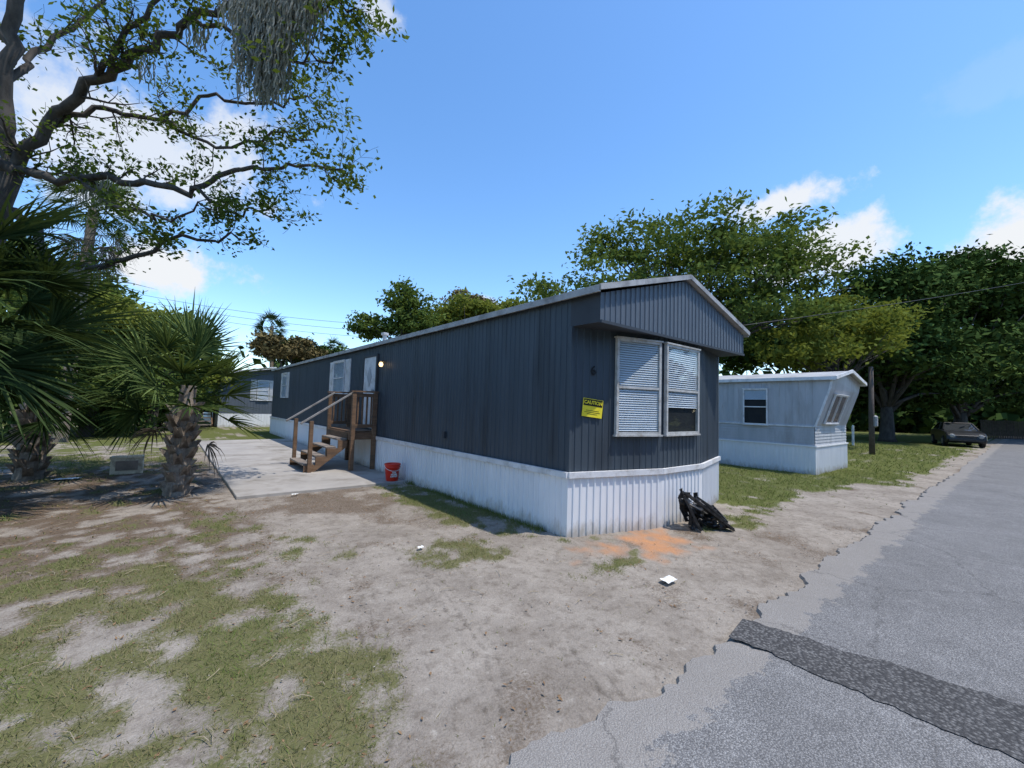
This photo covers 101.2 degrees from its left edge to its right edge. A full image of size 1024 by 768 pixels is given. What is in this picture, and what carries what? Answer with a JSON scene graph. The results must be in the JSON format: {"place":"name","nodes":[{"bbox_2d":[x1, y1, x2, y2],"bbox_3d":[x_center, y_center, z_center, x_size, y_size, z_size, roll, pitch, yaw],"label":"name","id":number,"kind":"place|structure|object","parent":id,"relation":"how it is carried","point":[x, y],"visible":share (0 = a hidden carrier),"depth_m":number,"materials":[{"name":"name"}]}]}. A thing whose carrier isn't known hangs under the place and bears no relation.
{"place":"outdoors","nodes":[
{"label":"outdoors","id":0,"kind":"place"},
{"bbox_2d":[138,300,340,328],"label":"power line","id":1,"kind":"object","parent":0,"point":[240,317],"visible":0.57,"depth_m":45.27,"materials":[{"name":"metal"}]},
{"bbox_2d":[140,294,344,322],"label":"power line","id":2,"kind":"object","parent":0,"point":[243,311],"visible":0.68,"depth_m":45.38,"materials":[{"name":"metal"}]},
{"bbox_2d":[222,321,347,335],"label":"power line","id":3,"kind":"object","parent":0,"point":[293,330],"visible":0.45,"depth_m":45.74,"materials":[{"name":"metal"}]},
{"bbox_2d":[0,410,1006,767],"bbox_3d":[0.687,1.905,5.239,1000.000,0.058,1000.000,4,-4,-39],"label":"ground","id":4,"kind":"structure","parent":0,"point":[584,678],"depth_m":3.34,"materials":[{"name":"beige sand"}]},
{"bbox_2d":[51,477,80,479],"bbox_3d":[-8.225,1.745,7.769,0.420,0.014,0.180,4,-4,-39],"label":"paper scrap","id":5,"kind":"object","parent":4,"relation":"on","point":[66,478],"visible":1,"depth_m":7.77,"materials":[{"name":"white paper"}]},
{"bbox_2d":[1,240,145,309],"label":"tree","id":6,"kind":"object","parent":4,"relation":"on","point":[133,294],"visible":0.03,"depth_m":25.66,"materials":[{"name":"green plant"}]},
{"bbox_2d":[0,184,156,461],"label":"palm tree","id":7,"kind":"object","parent":4,"relation":"on","point":[61,332],"visible":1,"depth_m":5.74,"materials":[{"name":"green plant"}]},
{"bbox_2d":[0,293,162,480],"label":"palm tree","id":8,"kind":"object","parent":4,"relation":"on","point":[32,462],"visible":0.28,"depth_m":7.68,"materials":[{"name":"green plant"}]},
{"bbox_2d":[27,164,155,442],"bbox_3d":[-14.323,-2.785,14.233,3.639,9.678,3.641,4,-4,-39],"label":"palm tree","id":9,"kind":"object","parent":4,"relation":"on","point":[90,235],"visible":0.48,"depth_m":14.07,"materials":[{"name":"green plant"}]},
{"bbox_2d":[0,388,215,434],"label":"shrub","id":10,"kind":"object","parent":4,"relation":"on","point":[143,416],"visible":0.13,"depth_m":16.40,"materials":[{"name":"green plant"}]},
{"bbox_2d":[0,281,218,436],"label":"tree","id":11,"kind":"object","parent":4,"relation":"on","point":[14,306],"visible":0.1,"depth_m":15.76,"materials":[{"name":"green plant"}]},
{"bbox_2d":[3,282,233,431],"bbox_3d":[-17.615,-0.860,20.641,7.783,6.311,10.843,1,-3,11],"label":"tree","id":12,"kind":"object","parent":4,"relation":"on","point":[131,306],"visible":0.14,"depth_m":18.08,"materials":[{"name":"green plant"}]},
{"bbox_2d":[109,455,144,474],"bbox_3d":[-7.892,1.645,8.637,0.530,0.365,0.345,4,-4,-39],"label":"air conditioner unit","id":13,"kind":"object","parent":4,"relation":"on","point":[127,464],"visible":0.89,"depth_m":8.51,"materials":[{"name":"grey metal"}]},
{"bbox_2d":[60,291,275,496],"bbox_3d":[-5.529,0.139,7.098,3.044,3.576,3.308,4,-4,-39],"label":"palm tree","id":14,"kind":"object","parent":4,"relation":"on","point":[195,340],"visible":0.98,"depth_m":6.86,"materials":[{"name":"green plant"}]},
{"bbox_2d":[0,0,409,302],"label":"oak tree","id":15,"kind":"object","parent":4,"relation":"on","point":[267,34],"visible":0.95,"depth_m":8.44,"materials":[{"name":"green plant"}]},
{"bbox_2d":[197,395,215,426],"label":"wooden steps","id":16,"kind":"structure","parent":4,"relation":"on","point":[212,421],"depth_m":23.27,"materials":[{"name":"brown wood"}]},
{"bbox_2d":[203,367,275,426],"bbox_3d":[-17.739,0.906,29.013,5.586,3.529,11.927,4,-4,-39],"label":"mobile home","id":17,"kind":"object","parent":4,"relation":"on","point":[263,415],"visible":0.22,"depth_m":24.21,"materials":[{"name":"metal"}]},
{"bbox_2d":[250,380,272,400],"bbox_3d":[-14.476,0.377,24.487,1.260,1.192,0.063,4,-4,-39],"label":"window","id":18,"kind":"structure","parent":17,"relation":"in","point":[263,391],"depth_m":24.49,"materials":[{"name":"white glass"}]},
{"bbox_2d":[251,309,288,366],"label":"palm tree","id":19,"kind":"object","parent":4,"relation":"on","point":[271,317],"visible":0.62,"depth_m":38.01,"materials":[{"name":"green plant"}]},
{"bbox_2d":[245,328,331,367],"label":"tree","id":20,"kind":"object","parent":4,"relation":"on","point":[264,344],"visible":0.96,"depth_m":33.97,"materials":[{"name":"green plant"}]},
{"bbox_2d":[199,439,406,499],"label":"patio slab","id":21,"kind":"structure","parent":4,"relation":"on","point":[252,468],"depth_m":9.22,"materials":[{"name":"concrete"}]},
{"bbox_2d":[286,390,378,472],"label":"wooden steps","id":22,"kind":"structure","parent":21,"relation":"on","point":[349,434],"depth_m":9.95,"materials":[{"name":"brown wood"}]},
{"bbox_2d":[384,462,400,480],"bbox_3d":[-2.436,1.787,8.560,0.336,0.345,0.336,4,-4,-39],"label":"bucket","id":23,"kind":"object","parent":21,"relation":"on","point":[392,469],"visible":1,"depth_m":8.45,"materials":[{"name":"plastic"}]},
{"bbox_2d":[255,335,351,365],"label":"tree","id":24,"kind":"object","parent":4,"relation":"on","point":[334,350],"visible":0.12,"depth_m":39.37,"materials":[{"name":"green plant"}]},
{"bbox_2d":[326,335,345,349],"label":"palm tree","id":25,"kind":"object","parent":4,"relation":"on","point":[333,341],"visible":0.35,"depth_m":43.89,"materials":[{"name":"green plant"}]},
{"bbox_2d":[342,275,445,342],"bbox_3d":[-8.397,-2.368,30.457,7.211,10.943,5.122,2,-3,-2],"label":"tree","id":26,"kind":"object","parent":4,"relation":"on","point":[409,315],"visible":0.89,"depth_m":29.45,"materials":[{"name":"green plant"}]},
{"bbox_2d":[0,475,854,767],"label":"fallen leaves","id":27,"kind":"object","parent":4,"relation":"on","point":[264,611],"depth_m":3.58,"materials":[{"name":"brown plant"}]},
{"bbox_2d":[30,509,872,764],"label":"pebbles","id":28,"kind":"object","parent":4,"relation":"on","point":[486,616],"visible":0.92,"depth_m":3.36,"materials":[{"name":"grey stone"}]},
{"bbox_2d":[439,287,497,306],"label":"tree","id":29,"kind":"object","parent":4,"relation":"on","point":[481,297],"visible":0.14,"depth_m":37.58,"materials":[{"name":"green plant"}]},
{"bbox_2d":[422,286,529,326],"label":"tree","id":30,"kind":"object","parent":4,"relation":"on","point":[462,308],"visible":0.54,"depth_m":32.16,"materials":[{"name":"green plant"}]},
{"bbox_2d":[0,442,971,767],"bbox_3d":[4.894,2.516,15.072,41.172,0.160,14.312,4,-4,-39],"label":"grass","id":31,"kind":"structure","parent":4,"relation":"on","point":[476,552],"depth_m":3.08,"materials":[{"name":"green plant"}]},
{"bbox_2d":[270,275,749,537],"bbox_3d":[-3.768,0.403,13.945,4.279,3.750,20.120,4,-4,-39],"label":"mobile home","id":32,"kind":"object","parent":4,"relation":"on","point":[484,410],"visible":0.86,"depth_m":6.18,"materials":[{"name":"grey metal"}]},
{"bbox_2d":[280,372,289,397],"bbox_3d":[-9.894,0.056,18.285,0.063,1.092,1.560,4,-4,-39],"label":"window","id":33,"kind":"structure","parent":32,"relation":"in","point":[284,392],"depth_m":18.19,"materials":[{"name":"white glass"}]},
{"bbox_2d":[329,359,351,393],"bbox_3d":[-5.139,-0.183,12.489,0.063,1.022,1.900,4,-4,-39],"label":"window","id":34,"kind":"structure","parent":32,"relation":"in","point":[340,371],"depth_m":12.40,"materials":[{"name":"white glass"}]},
{"bbox_2d":[363,356,375,423],"bbox_3d":[-3.598,0.212,10.546,0.086,1.770,0.800,4,-4,-39],"label":"door","id":35,"kind":"structure","parent":32,"relation":"in","point":[370,363],"depth_m":10.56,"materials":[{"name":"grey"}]},
{"bbox_2d":[582,398,602,418],"bbox_3d":[1.043,0.313,5.436,0.333,0.266,0.008,3,-3,-24],"label":"caution sign","id":36,"kind":"object","parent":32,"relation":"attached to","point":[593,408],"visible":1,"depth_m":5.43,"materials":[{"name":"yellow paper"}]},
{"bbox_2d":[613,336,663,436],"bbox_3d":[1.730,0.045,5.736,0.805,1.332,0.063,3,-3,-24],"label":"window","id":37,"kind":"structure","parent":32,"relation":"in","point":[638,361],"depth_m":5.74,"materials":[{"name":"white glass"}]},
{"bbox_2d":[663,342,700,435],"bbox_3d":[2.538,0.098,6.249,0.970,1.332,0.063,4,-4,-39],"label":"window","id":38,"kind":"structure","parent":32,"relation":"in","point":[681,362],"depth_m":6.24,"materials":[{"name":"white glass"}]},
{"bbox_2d":[743,282,1023,325],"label":"power line","id":39,"kind":"object","parent":32,"relation":"attached to","point":[869,307],"visible":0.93,"depth_m":9.50,"materials":[{"name":"metal"}]},
{"bbox_2d":[3,331,1023,436],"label":"wood","id":40,"kind":"object","parent":4,"relation":"on","point":[917,420],"visible":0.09,"depth_m":47.90,"materials":[{"name":"green wood"}]},
{"bbox_2d":[660,575,676,583],"bbox_3d":[1.468,1.827,3.941,0.192,0.015,0.110,4,-4,-39],"label":"paper scrap","id":41,"kind":"object","parent":4,"relation":"on","point":[668,579],"visible":1,"depth_m":3.94,"materials":[{"name":"white paper"}]},
{"bbox_2d":[506,186,890,344],"bbox_3d":[8.735,-2.743,21.191,18.080,11.708,11.271,2,-3,0],"label":"tree","id":42,"kind":"object","parent":4,"relation":"on","point":[715,263],"visible":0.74,"depth_m":19.17,"materials":[{"name":"green plant"}]},
{"bbox_2d":[678,488,734,530],"bbox_3d":[2.679,1.745,5.806,0.786,0.646,0.484,3,-4,-29],"label":"car bumper scrap","id":43,"kind":"object","parent":4,"relation":"on","point":[700,512],"visible":0.98,"depth_m":5.76,"materials":[{"name":"black plastic"}]},
{"bbox_2d":[719,370,866,474],"bbox_3d":[5.477,1.234,17.247,3.316,2.984,13.531,4,-4,-39],"label":"mobile home","id":44,"kind":"object","parent":4,"relation":"on","point":[794,422],"visible":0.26,"depth_m":12.25,"materials":[{"name":"grey metal"}]},
{"bbox_2d":[742,388,768,425],"bbox_3d":[7.268,0.675,12.583,0.063,1.102,0.720,4,-4,-39],"label":"window","id":45,"kind":"structure","parent":44,"relation":"in","point":[755,400],"depth_m":12.59,"materials":[{"name":"clear glass"}]},
{"bbox_2d":[823,394,849,424],"bbox_3d":[9.338,0.736,12.092,1.340,0.868,0.335,4,-4,-39],"label":"window","id":46,"kind":"structure","parent":44,"relation":"in","point":[839,401],"depth_m":12.08,"materials":[{"name":"white glass"}]},
{"bbox_2d":[719,292,951,421],"bbox_3d":[21.995,-1.478,32.732,14.956,11.233,20.358,13,-12,-75],"label":"tree","id":47,"kind":"object","parent":4,"relation":"on","point":[733,363],"visible":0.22,"depth_m":30.40,"materials":[{"name":"green plant"}]},
{"bbox_2d":[743,289,942,372],"bbox_3d":[16.738,-0.946,21.125,12.975,8.593,6.590,4,-4,-39],"label":"tree","id":48,"kind":"object","parent":4,"relation":"on","point":[866,334],"visible":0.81,"depth_m":19.33,"materials":[{"name":"green plant"}]},
{"bbox_2d":[852,425,853,444],"bbox_3d":[19.375,2.913,23.909,0.111,1.150,0.111,0,-4,28],"label":"fence post","id":49,"kind":"object","parent":4,"relation":"on","point":[852,434],"visible":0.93,"depth_m":23.87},
{"bbox_2d":[868,367,877,454],"bbox_3d":[15.826,1.206,18.445,0.209,3.951,0.330,4,-4,-39],"label":"utility pole","id":50,"kind":"object","parent":4,"relation":"on","point":[873,421],"visible":0.9,"depth_m":18.42,"materials":[{"name":"brown wood"}]},
{"bbox_2d":[804,241,1013,441],"bbox_3d":[28.260,-2.690,30.692,15.960,13.806,10.815,4,-4,-39],"label":"tree","id":51,"kind":"object","parent":4,"relation":"on","point":[904,279],"visible":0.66,"depth_m":27.84,"materials":[{"name":"green plant"}]},
{"bbox_2d":[884,234,1023,422],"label":"tree","id":52,"kind":"object","parent":4,"relation":"on","point":[1001,327],"visible":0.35,"depth_m":30.84,"materials":[{"name":"green plant"}]},
{"bbox_2d":[930,422,987,447],"bbox_3d":[28.420,3.185,26.891,1.830,1.465,4.545,-1,-4,36],"label":"parked car","id":53,"kind":"object","parent":4,"relation":"on","point":[944,433],"visible":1,"depth_m":25.94,"materials":[{"name":"paint"}]},
{"bbox_2d":[940,293,1023,412],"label":"tree","id":54,"kind":"object","parent":4,"relation":"on","point":[981,408],"visible":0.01,"depth_m":38.79,"materials":[{"name":"green plant"}]},
{"bbox_2d":[980,420,1023,438],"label":"wooden fence","id":55,"kind":"object","parent":4,"relation":"on","point":[985,426],"visible":0.8,"depth_m":39.26,"materials":[{"name":"brown wood"}]},
{"bbox_2d":[0,0,1023,375],"label":"sky","id":56,"kind":"structure","parent":0,"point":[499,130],"materials":[{"name":"blue"}]},
{"bbox_2d":[504,437,1023,767],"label":"road","id":57,"kind":"structure","parent":0,"point":[929,581],"depth_m":2.73,"materials":[{"name":"grey asphalt"}]},
{"bbox_2d":[728,619,1023,761],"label":"asphalt patch","id":58,"kind":"object","parent":57,"relation":"on","point":[985,719],"visible":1,"depth_m":2.43,"materials":[{"name":"grey asphalt"}]}
]}

